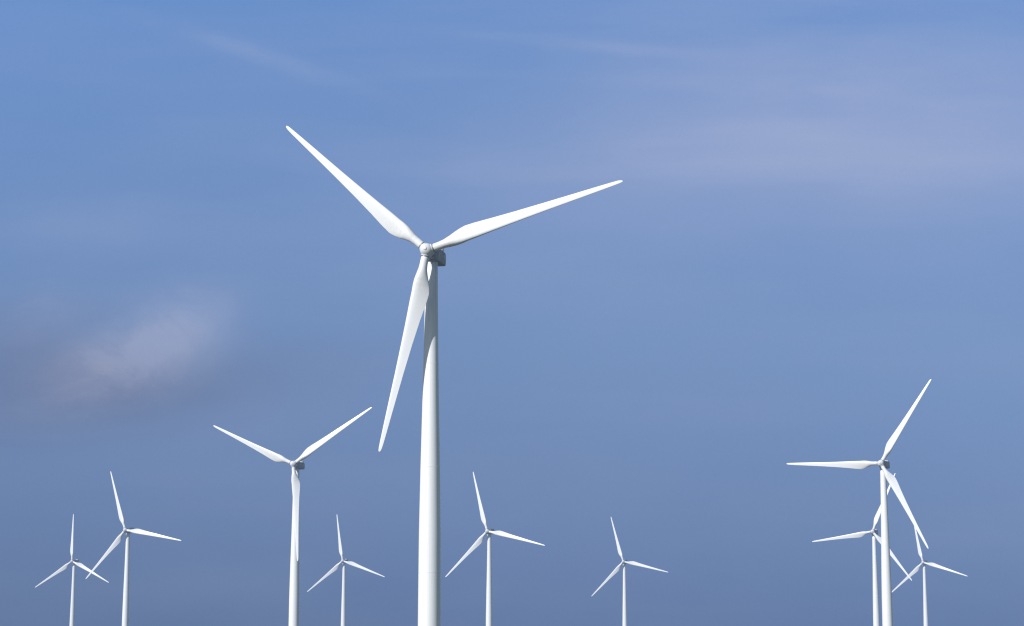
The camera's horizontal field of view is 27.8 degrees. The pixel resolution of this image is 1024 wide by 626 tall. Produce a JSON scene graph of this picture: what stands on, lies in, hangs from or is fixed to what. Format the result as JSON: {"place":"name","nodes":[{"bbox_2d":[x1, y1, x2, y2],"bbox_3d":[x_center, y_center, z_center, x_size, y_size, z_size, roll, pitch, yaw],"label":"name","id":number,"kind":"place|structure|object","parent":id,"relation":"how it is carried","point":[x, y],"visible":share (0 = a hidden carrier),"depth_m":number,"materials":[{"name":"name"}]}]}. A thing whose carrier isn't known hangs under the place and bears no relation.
{"place":"outdoors","nodes":[
{"label":"outdoors","id":0,"kind":"place"},
{"bbox_2d":[0,0,1023,625],"label":"sky","id":1,"kind":"structure","parent":0,"point":[815,218],"materials":[{"name":"blue"}]},
{"label":"field","id":2,"kind":"structure","parent":0,"visible":0},
{"bbox_2d":[36,514,108,625],"bbox_3d":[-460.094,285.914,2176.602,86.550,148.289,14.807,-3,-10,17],"label":"wind turbine","id":3,"kind":"object","parent":2,"relation":"on","point":[72,606],"visible":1,"depth_m":2174.30,"materials":[{"name":"paint"}]},
{"bbox_2d":[86,471,180,625],"bbox_3d":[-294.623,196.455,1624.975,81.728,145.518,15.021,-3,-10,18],"label":"wind turbine","id":4,"kind":"object","parent":2,"relation":"on","point":[125,609],"visible":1,"depth_m":1624.82,"materials":[{"name":"paint"}]},
{"bbox_2d":[213,407,371,625],"bbox_3d":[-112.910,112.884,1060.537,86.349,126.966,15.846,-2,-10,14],"label":"wind turbine","id":5,"kind":"object","parent":2,"relation":"on","point":[298,464],"visible":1,"depth_m":1057.98,"materials":[{"name":"paint"}]},
{"bbox_2d":[307,516,383,625],"bbox_3d":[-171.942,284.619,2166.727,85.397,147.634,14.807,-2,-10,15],"label":"wind turbine","id":6,"kind":"object","parent":2,"relation":"on","point":[343,603],"visible":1,"depth_m":2165.47,"materials":[{"name":"paint"}]},
{"bbox_2d":[286,126,622,625],"bbox_3d":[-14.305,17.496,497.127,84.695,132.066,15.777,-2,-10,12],"label":"wind turbine","id":7,"kind":"object","parent":2,"relation":"on","point":[424,293],"visible":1,"depth_m":495.38,"materials":[{"name":"paint"}]},
{"bbox_2d":[445,472,544,625],"bbox_3d":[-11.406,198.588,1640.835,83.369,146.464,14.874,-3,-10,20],"label":"wind turbine","id":8,"kind":"object","parent":2,"relation":"on","point":[478,542],"visible":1,"depth_m":1640.59,"materials":[{"name":"paint"}]},
{"bbox_2d":[592,518,666,625],"bbox_3d":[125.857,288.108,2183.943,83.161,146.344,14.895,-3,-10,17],"label":"wind turbine","id":9,"kind":"object","parent":2,"relation":"on","point":[614,572],"visible":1,"depth_m":2183.90,"materials":[{"name":"paint"}]},
{"bbox_2d":[787,379,930,625],"bbox_3d":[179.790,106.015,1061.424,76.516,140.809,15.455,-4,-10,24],"label":"wind turbine","id":10,"kind":"object","parent":2,"relation":"on","point":[883,464],"visible":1,"depth_m":1053.89,"materials":[{"name":"paint"}]},
{"bbox_2d":[812,474,911,625],"bbox_3d":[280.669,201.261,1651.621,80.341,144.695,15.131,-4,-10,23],"label":"wind turbine","id":11,"kind":"object","parent":2,"relation":"on","point":[876,614],"visible":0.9,"depth_m":1645.72,"materials":[{"name":"paint"}]},
{"bbox_2d":[892,526,966,625],"bbox_3d":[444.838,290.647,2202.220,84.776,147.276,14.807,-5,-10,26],"label":"wind turbine","id":12,"kind":"object","parent":2,"relation":"on","point":[925,605],"visible":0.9,"depth_m":2201.95,"materials":[{"name":"paint"}]}
]}

